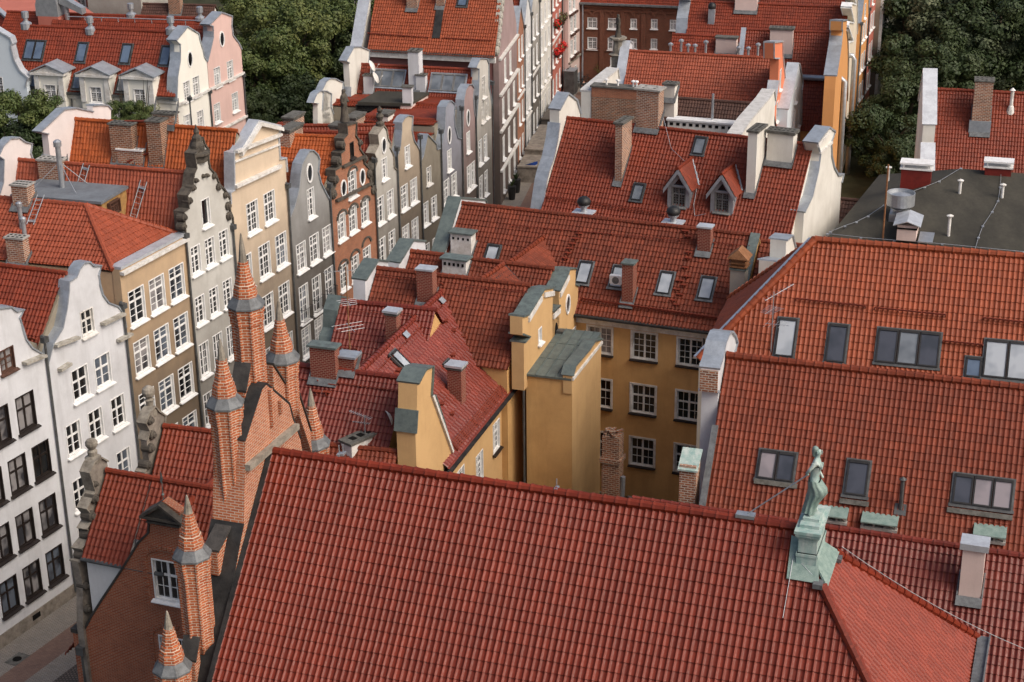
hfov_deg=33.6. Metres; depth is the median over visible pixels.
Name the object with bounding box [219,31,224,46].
oval window
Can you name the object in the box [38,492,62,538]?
window
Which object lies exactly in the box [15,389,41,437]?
window
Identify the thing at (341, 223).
window
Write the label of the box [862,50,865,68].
window
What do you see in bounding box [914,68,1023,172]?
house
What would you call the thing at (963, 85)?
tree
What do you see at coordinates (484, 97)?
window
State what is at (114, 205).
window
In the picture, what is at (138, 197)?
roof ladder
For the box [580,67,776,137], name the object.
brown roof house
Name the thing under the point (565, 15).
flower basket
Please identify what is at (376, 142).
white house
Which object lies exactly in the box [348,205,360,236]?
window
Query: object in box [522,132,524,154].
window
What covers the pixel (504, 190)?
window
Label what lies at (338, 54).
tree
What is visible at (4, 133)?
tree
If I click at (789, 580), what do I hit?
cable
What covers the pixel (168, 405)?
window
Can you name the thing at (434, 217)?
window
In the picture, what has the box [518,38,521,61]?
window
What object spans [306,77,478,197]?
mauve house
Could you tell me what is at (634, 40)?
window
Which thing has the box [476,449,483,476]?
window
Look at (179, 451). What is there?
red roofed house
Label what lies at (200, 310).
window
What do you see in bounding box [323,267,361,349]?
tv antenna
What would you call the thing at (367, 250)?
window
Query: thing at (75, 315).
white house
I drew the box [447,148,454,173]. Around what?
window
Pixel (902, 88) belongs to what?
tree
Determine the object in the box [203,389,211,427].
window
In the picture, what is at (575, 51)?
window
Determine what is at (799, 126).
window
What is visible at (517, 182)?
planter
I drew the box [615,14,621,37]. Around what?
statue
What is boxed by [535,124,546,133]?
terrace
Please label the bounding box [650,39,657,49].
window
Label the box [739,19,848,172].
apricot house
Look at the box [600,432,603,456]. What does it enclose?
window
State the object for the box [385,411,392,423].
satellite dish
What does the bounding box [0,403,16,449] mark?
window
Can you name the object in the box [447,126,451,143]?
oval window
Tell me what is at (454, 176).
window
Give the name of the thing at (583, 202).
chimney cowl
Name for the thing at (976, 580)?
red roofed house
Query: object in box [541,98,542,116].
window
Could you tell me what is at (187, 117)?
window
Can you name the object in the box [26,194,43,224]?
roof ladder
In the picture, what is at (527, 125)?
window
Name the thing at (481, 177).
window
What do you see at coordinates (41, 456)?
window
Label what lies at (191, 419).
window
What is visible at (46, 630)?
pavement
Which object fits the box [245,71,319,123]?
tree
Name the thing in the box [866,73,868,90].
window
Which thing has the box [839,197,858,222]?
roof
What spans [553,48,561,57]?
flower basket
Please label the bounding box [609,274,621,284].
air conditioner
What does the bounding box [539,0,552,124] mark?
town house
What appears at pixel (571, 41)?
window
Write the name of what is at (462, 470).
window
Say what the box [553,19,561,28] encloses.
flower basket
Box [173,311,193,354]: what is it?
window
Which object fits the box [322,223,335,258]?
window
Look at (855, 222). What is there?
cable
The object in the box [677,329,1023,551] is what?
roof
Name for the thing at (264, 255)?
window
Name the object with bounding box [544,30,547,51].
window
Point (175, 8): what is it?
brown roofed house
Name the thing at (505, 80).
window
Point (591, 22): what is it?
window
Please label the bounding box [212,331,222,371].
window
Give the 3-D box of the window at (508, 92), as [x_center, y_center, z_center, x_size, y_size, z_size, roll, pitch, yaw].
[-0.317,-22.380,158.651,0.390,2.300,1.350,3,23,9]
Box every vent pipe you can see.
[947,214,953,236]
[958,179,963,193]
[1000,183,1006,197]
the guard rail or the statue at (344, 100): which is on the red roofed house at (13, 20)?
the guard rail
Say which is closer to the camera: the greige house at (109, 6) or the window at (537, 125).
the window at (537, 125)
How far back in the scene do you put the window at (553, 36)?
186.64 m
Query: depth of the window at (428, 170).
129.32 m
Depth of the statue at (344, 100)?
114.56 m
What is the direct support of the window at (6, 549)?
in the white house at (37, 581)
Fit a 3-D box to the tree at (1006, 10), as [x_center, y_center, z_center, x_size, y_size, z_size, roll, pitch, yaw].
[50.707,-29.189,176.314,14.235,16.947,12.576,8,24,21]
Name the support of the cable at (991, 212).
on the flat roof building at (970, 207)
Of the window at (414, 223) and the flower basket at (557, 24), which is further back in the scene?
the flower basket at (557, 24)
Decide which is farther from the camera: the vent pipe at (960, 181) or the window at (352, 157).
the window at (352, 157)
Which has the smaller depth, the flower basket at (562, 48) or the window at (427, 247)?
the window at (427, 247)
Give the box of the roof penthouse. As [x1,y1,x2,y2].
[356,84,428,113]
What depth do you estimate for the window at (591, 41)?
199.22 m
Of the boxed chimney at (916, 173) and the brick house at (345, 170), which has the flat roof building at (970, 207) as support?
the boxed chimney at (916, 173)
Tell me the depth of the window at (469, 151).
137.05 m
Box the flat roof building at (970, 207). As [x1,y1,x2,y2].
[829,169,1023,252]
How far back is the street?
85.84 m
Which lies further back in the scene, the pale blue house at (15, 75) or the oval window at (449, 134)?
the pale blue house at (15, 75)
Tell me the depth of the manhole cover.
87.33 m
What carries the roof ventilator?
on the flat roof building at (970, 207)
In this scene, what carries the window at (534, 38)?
in the town house at (535, 5)
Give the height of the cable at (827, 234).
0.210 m
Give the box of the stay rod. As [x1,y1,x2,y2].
[735,475,806,519]
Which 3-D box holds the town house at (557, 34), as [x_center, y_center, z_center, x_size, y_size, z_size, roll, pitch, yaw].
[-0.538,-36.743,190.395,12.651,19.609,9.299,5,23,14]
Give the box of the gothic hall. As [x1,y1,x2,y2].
[152,233,990,681]
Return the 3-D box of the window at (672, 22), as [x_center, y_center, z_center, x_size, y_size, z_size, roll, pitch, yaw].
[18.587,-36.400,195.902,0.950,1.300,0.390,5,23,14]
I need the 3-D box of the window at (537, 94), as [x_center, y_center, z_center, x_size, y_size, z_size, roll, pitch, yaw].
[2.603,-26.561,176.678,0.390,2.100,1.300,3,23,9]
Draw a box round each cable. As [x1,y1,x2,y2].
[783,555,810,615]
[826,233,1023,252]
[829,205,883,233]
[842,547,1023,648]
[914,168,961,190]
[975,178,1000,248]
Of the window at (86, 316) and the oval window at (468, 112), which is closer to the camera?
the window at (86, 316)
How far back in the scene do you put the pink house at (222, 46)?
151.27 m
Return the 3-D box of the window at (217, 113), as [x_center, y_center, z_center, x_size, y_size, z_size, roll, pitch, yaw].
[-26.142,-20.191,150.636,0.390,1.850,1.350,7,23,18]
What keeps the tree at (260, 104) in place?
on the ground
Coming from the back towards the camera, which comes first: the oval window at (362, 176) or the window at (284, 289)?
the oval window at (362, 176)
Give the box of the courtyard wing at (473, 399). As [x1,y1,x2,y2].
[360,289,516,478]
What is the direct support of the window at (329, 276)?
in the grey house at (314, 251)
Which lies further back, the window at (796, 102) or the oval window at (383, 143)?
the window at (796, 102)
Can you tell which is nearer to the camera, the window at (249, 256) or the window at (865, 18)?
the window at (249, 256)
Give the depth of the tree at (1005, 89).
178.38 m
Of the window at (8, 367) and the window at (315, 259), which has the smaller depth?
the window at (8, 367)
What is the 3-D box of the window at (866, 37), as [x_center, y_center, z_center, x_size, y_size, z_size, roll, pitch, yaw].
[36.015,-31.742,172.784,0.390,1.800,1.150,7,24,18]
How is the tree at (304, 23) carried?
on the ground
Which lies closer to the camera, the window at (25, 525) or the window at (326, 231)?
the window at (25, 525)
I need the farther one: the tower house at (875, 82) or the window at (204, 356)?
the tower house at (875, 82)
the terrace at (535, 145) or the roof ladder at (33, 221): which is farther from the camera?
the terrace at (535, 145)
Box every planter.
[507,178,515,199]
[512,172,520,192]
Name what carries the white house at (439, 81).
on the ground
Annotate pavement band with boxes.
[0,91,580,681]
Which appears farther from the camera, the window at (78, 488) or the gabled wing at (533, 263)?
the gabled wing at (533, 263)
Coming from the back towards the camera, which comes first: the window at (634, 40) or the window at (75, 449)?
the window at (634, 40)
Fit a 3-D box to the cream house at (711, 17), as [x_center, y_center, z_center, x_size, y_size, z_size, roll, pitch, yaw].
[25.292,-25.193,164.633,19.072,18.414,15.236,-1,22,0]
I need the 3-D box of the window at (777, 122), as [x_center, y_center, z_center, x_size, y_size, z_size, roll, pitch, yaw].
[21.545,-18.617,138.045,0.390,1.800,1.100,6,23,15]
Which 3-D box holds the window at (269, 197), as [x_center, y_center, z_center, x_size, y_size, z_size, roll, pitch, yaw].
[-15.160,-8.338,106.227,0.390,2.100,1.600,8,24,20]
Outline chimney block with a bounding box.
[338,431,376,457]
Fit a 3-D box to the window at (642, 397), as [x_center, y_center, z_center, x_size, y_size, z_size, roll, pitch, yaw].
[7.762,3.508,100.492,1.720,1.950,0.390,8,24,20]
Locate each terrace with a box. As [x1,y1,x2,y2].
[517,154,541,182]
[524,134,545,154]
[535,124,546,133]
[541,99,580,124]
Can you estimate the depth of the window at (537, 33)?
174.65 m
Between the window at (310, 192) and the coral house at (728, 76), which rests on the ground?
the coral house at (728, 76)
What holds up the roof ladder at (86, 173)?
attached to the grey house at (193, 198)
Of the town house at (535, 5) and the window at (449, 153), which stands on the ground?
the town house at (535, 5)
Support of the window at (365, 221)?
in the brick house at (345, 170)
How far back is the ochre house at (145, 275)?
95.52 m
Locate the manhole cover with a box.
[4,652,29,665]
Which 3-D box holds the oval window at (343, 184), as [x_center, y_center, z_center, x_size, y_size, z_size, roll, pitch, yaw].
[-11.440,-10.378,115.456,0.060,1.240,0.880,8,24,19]
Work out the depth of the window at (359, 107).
134.99 m
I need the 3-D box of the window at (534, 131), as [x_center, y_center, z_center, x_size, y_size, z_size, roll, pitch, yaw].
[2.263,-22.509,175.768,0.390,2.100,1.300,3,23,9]
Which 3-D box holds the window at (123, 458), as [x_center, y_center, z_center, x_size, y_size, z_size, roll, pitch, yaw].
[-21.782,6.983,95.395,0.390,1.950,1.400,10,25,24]
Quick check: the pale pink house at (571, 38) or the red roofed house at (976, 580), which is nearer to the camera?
the red roofed house at (976, 580)
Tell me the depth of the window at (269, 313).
108.10 m
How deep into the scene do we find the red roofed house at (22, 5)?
175.50 m
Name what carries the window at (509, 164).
in the mauve house at (453, 33)
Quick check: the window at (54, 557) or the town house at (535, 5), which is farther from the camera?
the town house at (535, 5)
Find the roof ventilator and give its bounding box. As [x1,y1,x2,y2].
[886,188,915,221]
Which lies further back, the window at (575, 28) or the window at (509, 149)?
the window at (575, 28)
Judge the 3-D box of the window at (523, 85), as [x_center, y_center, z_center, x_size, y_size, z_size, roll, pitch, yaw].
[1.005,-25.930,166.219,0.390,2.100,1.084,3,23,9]
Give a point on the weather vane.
(161, 479)
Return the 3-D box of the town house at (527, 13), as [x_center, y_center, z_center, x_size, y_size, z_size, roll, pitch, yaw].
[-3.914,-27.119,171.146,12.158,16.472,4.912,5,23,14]
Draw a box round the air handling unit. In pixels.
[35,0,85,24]
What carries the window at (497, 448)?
in the courtyard wing at (473, 399)
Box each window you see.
[0,77,3,92]
[0,345,19,377]
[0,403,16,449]
[0,466,9,507]
[0,521,17,566]
[0,574,24,620]
[7,452,33,498]
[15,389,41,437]
[15,507,40,553]
[22,558,46,604]
[31,439,56,484]
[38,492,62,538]
[45,543,69,588]
[65,418,86,460]
[70,363,94,406]
[72,476,84,515]
[78,0,87,8]
[80,306,99,340]
[87,405,108,443]
[93,350,116,392]
[107,198,121,212]
[110,392,130,433]
[116,445,131,470]
[127,284,150,329]
[133,334,155,379]
[138,386,155,409]
[148,273,170,317]
[151,558,179,607]
[153,323,174,366]
[158,373,179,414]
[158,634,182,649]
[168,262,189,305]
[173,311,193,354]
[177,361,197,404]
[182,409,197,426]
[183,80,193,103]
[183,113,190,124]
[187,51,192,66]
[190,243,205,278]
[192,75,202,98]
[194,293,209,328]
[197,109,204,125]
[198,340,214,380]
[200,196,214,230]
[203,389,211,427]
[204,235,219,270]
[208,285,223,319]
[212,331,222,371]
[213,66,223,89]
[213,102,223,125]
[218,228,232,262]
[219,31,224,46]
[222,277,232,311]
[226,59,235,82]
[226,325,233,362]
[231,91,240,113]
[246,198,262,237]
[246,252,256,286]
[258,240,274,282]
[262,291,274,332]
[263,189,279,227]
[275,230,290,271]
[278,280,293,318]
[288,330,293,347]
[296,240,309,275]
[298,282,312,326]
[301,324,310,361]
[306,163,312,182]
[307,186,318,221]
[309,232,322,267]
[312,273,322,317]
[314,314,322,339]
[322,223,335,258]
[324,265,333,297]
[337,211,349,244]
[340,261,351,293]
[341,180,346,195]
[348,168,359,201]
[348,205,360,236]
[349,141,356,160]
[351,253,358,285]
[356,104,400,113]
[359,168,365,185]
[360,197,371,228]
[363,244,370,257]
[377,194,386,227]
[379,236,385,259]
[381,137,386,153]
[381,156,390,182]
[387,188,396,220]
[388,228,395,253]
[400,183,410,213]
[402,223,409,237]
[404,144,412,169]
[410,176,419,206]
[411,216,418,238]
[423,201,431,228]
[425,242,429,250]
[426,165,433,187]
[431,194,439,222]
[443,178,449,206]
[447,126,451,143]
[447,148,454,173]
[451,171,459,196]
[457,464,464,473]
[466,109,469,126]
[466,130,472,154]
[467,164,472,193]
[471,160,477,189]
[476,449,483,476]
[478,138,484,167]
[479,174,484,198]
[481,100,486,124]
[482,75,487,99]
[483,133,489,161]
[484,169,489,197]
[485,96,490,120]
[492,417,503,457]
[502,97,506,123]
[502,134,506,161]
[503,170,506,193]
[504,57,507,82]
[507,88,511,114]
[508,126,511,152]
[508,159,511,183]
[509,50,513,75]
[513,80,516,106]
[513,118,516,143]
[514,151,516,174]
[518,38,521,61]
[519,106,522,126]
[519,137,521,159]
[521,34,524,57]
[521,65,524,87]
[522,99,524,121]
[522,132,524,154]
[526,125,527,146]
[528,24,531,46]
[528,54,531,76]
[532,19,535,40]
[533,48,535,69]
[533,80,536,102]
[533,112,535,133]
[536,13,538,35]
[536,42,538,64]
[536,75,539,96]
[536,107,538,128]
[538,326,545,346]
[541,67,543,88]
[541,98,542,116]
[544,2,546,23]
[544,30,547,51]
[544,62,547,82]
[548,56,550,76]
[548,86,549,105]
[552,18,555,38]
[565,294,570,313]
[569,0,572,14]
[570,16,573,34]
[570,39,573,57]
[573,14,577,30]
[573,35,577,53]
[586,17,597,29]
[586,37,597,50]
[588,326,612,357]
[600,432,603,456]
[601,379,612,411]
[606,38,612,50]
[607,18,616,29]
[627,437,655,470]
[628,384,656,418]
[629,19,637,29]
[629,331,657,364]
[630,39,637,49]
[650,19,657,29]
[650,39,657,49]
[669,20,675,31]
[672,444,695,474]
[673,390,697,424]
[675,338,702,370]
[776,100,779,124]
[779,68,782,92]
[794,87,797,104]
[797,105,800,128]
[858,83,861,101]
[860,53,863,71]
[860,80,863,98]
[862,23,865,41]
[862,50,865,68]
[864,3,866,19]
[864,20,867,38]
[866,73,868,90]
[868,69,870,87]
[870,13,872,31]
[872,10,874,28]
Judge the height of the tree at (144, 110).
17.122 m
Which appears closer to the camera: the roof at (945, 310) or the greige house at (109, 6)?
the roof at (945, 310)
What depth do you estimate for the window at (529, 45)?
169.49 m
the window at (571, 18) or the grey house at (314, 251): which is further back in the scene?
the window at (571, 18)
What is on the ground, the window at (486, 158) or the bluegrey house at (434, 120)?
the bluegrey house at (434, 120)
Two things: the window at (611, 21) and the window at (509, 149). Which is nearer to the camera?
the window at (509, 149)
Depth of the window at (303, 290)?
112.46 m
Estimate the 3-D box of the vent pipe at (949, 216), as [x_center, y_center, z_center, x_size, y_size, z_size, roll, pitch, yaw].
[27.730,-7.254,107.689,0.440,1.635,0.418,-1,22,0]
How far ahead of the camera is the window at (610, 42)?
198.78 m
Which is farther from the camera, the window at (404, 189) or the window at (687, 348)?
the window at (404, 189)
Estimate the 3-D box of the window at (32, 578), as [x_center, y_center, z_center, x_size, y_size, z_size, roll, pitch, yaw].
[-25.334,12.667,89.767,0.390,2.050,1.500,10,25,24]
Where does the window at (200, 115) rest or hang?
in the dormer house at (78, 66)
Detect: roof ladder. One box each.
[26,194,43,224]
[77,163,89,181]
[130,180,146,217]
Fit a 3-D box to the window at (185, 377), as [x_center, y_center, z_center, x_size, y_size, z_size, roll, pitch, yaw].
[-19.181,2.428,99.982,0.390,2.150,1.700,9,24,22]
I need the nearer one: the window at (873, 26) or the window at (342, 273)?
the window at (342, 273)
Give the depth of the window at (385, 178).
121.57 m
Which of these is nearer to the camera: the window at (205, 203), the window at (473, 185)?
the window at (205, 203)
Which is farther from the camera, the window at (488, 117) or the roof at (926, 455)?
the window at (488, 117)
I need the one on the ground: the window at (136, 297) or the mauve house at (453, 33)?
the mauve house at (453, 33)
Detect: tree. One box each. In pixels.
[0,88,53,145]
[0,130,36,147]
[1,117,43,158]
[15,87,63,146]
[107,77,139,119]
[119,80,160,119]
[218,0,287,86]
[234,24,315,110]
[240,0,342,85]
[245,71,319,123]
[246,88,282,123]
[265,0,345,32]
[287,0,371,55]
[297,42,345,108]
[322,31,351,80]
[334,0,374,32]
[844,100,917,173]
[855,65,939,140]
[864,127,915,154]
[864,138,914,177]
[866,25,987,98]
[873,0,949,67]
[886,0,1011,49]
[886,76,974,116]
[913,15,1022,89]
[931,0,1023,89]
[996,81,1015,90]
[1005,38,1023,90]
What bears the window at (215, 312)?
in the grey house at (193, 198)
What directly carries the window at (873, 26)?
in the street house at (869, 48)
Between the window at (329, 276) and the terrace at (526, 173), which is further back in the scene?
the terrace at (526, 173)
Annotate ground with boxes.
[183,0,1023,497]
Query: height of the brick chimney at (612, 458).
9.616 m
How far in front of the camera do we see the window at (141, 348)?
95.66 m
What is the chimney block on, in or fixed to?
on the gabled wing at (381, 454)
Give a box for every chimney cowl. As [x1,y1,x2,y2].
[572,196,595,214]
[662,206,685,224]
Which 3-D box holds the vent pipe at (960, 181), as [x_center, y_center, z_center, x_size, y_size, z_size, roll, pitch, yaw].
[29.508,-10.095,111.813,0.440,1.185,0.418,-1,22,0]
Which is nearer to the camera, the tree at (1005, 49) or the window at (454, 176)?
the window at (454, 176)
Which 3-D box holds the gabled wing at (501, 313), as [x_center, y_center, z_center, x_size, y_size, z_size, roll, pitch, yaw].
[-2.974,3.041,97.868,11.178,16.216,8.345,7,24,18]
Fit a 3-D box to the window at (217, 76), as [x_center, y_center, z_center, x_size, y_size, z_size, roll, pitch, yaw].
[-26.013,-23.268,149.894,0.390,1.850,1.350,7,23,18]
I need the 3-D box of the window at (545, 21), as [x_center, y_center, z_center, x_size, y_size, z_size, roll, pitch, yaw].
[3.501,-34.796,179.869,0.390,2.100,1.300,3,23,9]
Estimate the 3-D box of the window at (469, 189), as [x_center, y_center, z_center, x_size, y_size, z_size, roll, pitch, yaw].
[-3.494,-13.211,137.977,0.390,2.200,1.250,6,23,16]
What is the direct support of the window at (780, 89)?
in the coral house at (728, 76)
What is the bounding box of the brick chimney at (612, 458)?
[599,427,625,496]
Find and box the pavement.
[0,82,586,681]
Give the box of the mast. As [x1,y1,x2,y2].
[882,164,888,239]
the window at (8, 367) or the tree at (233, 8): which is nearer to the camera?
the window at (8, 367)
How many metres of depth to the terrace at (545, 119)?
178.91 m
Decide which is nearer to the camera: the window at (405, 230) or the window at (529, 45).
the window at (405, 230)
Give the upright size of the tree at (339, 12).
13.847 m
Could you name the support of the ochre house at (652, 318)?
on the ground
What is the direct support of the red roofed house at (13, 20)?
on the ground
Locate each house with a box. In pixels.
[0,0,92,26]
[0,27,32,124]
[0,124,236,427]
[0,180,203,458]
[0,259,140,552]
[0,304,75,649]
[2,3,205,59]
[20,11,212,126]
[32,97,299,361]
[51,11,247,133]
[65,438,212,681]
[76,0,87,8]
[88,0,167,14]
[135,385,212,482]
[140,0,217,16]
[276,121,443,250]
[279,110,423,239]
[280,121,379,298]
[286,149,337,362]
[303,106,400,259]
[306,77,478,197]
[338,46,494,203]
[348,100,464,212]
[350,0,519,204]
[431,196,802,501]
[514,0,532,146]
[514,6,526,164]
[529,0,540,136]
[530,80,844,242]
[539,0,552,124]
[552,0,562,97]
[562,0,580,91]
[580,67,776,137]
[609,35,785,124]
[632,495,1023,681]
[668,32,760,55]
[676,0,857,173]
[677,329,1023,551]
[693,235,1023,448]
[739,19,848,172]
[759,0,868,114]
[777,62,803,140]
[862,0,875,107]
[869,0,887,101]
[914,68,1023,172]
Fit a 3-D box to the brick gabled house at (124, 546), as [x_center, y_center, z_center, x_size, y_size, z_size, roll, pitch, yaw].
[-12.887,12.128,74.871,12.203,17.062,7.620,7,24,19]
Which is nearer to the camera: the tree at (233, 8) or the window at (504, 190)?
the window at (504, 190)
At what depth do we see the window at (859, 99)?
174.06 m
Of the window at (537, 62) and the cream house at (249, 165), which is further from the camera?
the window at (537, 62)
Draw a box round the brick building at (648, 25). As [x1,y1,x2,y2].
[579,0,734,81]
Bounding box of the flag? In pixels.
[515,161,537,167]
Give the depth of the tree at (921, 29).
176.33 m
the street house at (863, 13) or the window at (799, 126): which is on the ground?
the street house at (863, 13)
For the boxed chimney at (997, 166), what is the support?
on the flat roof building at (970, 207)
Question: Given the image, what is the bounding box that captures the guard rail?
[68,16,201,25]
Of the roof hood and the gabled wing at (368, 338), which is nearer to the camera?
the gabled wing at (368, 338)
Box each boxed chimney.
[900,158,934,188]
[984,156,1014,176]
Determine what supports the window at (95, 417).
in the white house at (75, 315)
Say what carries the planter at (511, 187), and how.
on the pavement
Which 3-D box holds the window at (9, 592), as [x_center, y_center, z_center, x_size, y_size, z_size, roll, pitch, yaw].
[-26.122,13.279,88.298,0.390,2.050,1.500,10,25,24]
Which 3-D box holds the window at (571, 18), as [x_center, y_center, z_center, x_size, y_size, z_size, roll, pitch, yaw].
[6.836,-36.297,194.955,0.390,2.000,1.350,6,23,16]
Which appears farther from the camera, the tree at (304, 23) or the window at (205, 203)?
the tree at (304, 23)
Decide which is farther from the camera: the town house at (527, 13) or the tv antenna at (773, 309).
the town house at (527, 13)
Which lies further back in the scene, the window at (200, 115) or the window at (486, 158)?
the window at (200, 115)
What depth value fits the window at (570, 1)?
193.94 m
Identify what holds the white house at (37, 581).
on the ground
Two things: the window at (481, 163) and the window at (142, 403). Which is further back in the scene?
the window at (481, 163)
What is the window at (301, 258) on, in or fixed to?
in the grey house at (314, 251)
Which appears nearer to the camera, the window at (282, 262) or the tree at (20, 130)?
the window at (282, 262)
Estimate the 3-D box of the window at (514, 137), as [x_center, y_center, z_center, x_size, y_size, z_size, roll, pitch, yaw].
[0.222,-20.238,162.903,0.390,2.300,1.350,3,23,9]
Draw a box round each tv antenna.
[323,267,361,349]
[349,410,370,432]
[762,284,793,351]
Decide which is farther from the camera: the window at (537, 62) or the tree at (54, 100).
the window at (537, 62)
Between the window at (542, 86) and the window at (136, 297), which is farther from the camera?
the window at (542, 86)
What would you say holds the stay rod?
attached to the gothic hall
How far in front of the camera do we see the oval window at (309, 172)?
110.54 m
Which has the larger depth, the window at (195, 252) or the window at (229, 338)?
the window at (229, 338)
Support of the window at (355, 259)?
in the brick house at (345, 170)
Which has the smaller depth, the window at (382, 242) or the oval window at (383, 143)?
the oval window at (383, 143)
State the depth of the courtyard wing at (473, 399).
89.34 m
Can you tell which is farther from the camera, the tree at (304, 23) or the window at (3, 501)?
the tree at (304, 23)
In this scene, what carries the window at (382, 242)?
in the white house at (376, 142)
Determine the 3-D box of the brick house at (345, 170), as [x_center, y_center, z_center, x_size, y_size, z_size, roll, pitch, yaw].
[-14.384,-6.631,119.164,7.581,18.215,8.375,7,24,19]
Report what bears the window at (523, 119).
in the town house at (521, 51)
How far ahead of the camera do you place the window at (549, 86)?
186.51 m
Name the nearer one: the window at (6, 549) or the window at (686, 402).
the window at (6, 549)
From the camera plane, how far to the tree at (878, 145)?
163.43 m
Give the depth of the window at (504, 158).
157.55 m
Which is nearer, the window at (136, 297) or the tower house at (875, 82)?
the window at (136, 297)
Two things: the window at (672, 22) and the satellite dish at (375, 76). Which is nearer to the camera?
the satellite dish at (375, 76)
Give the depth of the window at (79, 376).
90.96 m
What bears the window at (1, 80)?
in the pale blue house at (15, 75)
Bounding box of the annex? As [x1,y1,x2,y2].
[522,328,602,493]
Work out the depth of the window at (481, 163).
140.66 m
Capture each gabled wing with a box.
[298,340,453,470]
[318,294,443,363]
[329,442,397,463]
[351,257,569,482]
[386,235,579,336]
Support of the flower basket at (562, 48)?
attached to the town house at (557, 34)
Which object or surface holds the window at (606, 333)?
in the ochre house at (652, 318)
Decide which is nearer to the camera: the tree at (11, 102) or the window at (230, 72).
the tree at (11, 102)
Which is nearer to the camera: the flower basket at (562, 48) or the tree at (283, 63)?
the tree at (283, 63)
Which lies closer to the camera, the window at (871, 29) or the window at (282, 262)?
the window at (282, 262)
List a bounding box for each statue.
[340,89,349,121]
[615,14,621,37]
[801,446,827,515]
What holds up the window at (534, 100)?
in the town house at (535, 5)
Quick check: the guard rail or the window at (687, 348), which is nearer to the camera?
the window at (687, 348)
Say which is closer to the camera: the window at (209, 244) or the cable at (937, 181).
the window at (209, 244)
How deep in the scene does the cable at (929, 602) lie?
57.35 m
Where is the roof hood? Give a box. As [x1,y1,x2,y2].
[893,210,934,243]
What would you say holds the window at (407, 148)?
in the beige house at (400, 131)
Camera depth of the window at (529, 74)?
170.44 m
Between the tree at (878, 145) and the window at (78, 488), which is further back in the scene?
the tree at (878, 145)
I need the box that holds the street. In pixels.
[53,664,78,681]
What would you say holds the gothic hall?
on the ground
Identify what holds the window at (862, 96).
in the street house at (863, 13)
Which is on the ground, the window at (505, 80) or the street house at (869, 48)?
the street house at (869, 48)
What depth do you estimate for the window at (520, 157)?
167.16 m
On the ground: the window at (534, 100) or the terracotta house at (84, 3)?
the terracotta house at (84, 3)
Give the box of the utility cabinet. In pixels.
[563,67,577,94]
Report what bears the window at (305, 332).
in the grey house at (314, 251)
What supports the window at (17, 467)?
in the white house at (37, 581)
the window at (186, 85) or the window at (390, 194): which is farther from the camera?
the window at (186, 85)
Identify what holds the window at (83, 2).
in the terracotta house at (84, 3)
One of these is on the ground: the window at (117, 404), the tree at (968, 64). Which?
the tree at (968, 64)
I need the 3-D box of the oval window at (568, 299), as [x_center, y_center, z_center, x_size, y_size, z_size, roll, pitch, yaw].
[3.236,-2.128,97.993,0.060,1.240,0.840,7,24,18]
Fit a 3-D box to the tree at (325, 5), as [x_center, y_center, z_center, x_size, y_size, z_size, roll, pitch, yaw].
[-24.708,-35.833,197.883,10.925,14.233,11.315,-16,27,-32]
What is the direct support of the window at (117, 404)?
in the white house at (75, 315)
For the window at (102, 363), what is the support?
in the white house at (75, 315)
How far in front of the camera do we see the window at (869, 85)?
179.67 m
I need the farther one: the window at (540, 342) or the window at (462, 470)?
the window at (540, 342)
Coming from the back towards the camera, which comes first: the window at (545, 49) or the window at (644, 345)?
the window at (545, 49)
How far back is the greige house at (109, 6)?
191.22 m
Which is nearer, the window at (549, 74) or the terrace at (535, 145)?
the terrace at (535, 145)
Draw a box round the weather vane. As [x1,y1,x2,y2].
[160,471,164,499]
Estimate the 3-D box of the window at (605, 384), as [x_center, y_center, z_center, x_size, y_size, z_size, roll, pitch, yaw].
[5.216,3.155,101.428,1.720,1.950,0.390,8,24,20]
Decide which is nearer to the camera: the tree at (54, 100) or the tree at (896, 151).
the tree at (54, 100)
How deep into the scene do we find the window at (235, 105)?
153.79 m
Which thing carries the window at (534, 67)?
in the town house at (535, 5)
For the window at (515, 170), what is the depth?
164.57 m
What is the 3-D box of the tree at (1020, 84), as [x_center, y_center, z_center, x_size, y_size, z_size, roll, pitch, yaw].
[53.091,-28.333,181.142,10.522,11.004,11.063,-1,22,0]
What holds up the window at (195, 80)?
in the dormer house at (78, 66)
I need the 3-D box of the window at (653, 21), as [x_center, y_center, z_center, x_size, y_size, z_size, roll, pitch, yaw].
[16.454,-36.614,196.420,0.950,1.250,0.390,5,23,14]
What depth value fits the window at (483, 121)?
140.23 m
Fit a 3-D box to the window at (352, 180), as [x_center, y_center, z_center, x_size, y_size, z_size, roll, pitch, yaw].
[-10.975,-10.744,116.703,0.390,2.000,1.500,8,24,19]
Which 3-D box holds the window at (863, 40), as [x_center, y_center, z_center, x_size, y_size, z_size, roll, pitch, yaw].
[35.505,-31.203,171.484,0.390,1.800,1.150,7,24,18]
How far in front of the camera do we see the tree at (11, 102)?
136.54 m
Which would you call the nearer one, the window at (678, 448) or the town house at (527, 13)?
the window at (678, 448)
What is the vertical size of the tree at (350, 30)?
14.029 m
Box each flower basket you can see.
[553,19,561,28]
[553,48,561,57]
[556,15,564,24]
[556,43,565,53]
[559,11,567,20]
[559,41,568,48]
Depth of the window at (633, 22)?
197.09 m
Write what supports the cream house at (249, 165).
on the ground
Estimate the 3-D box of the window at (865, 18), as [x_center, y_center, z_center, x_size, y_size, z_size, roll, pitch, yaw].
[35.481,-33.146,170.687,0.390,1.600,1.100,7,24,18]
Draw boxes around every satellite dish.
[369,60,378,73]
[373,72,382,84]
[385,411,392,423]
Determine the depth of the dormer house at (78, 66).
145.29 m

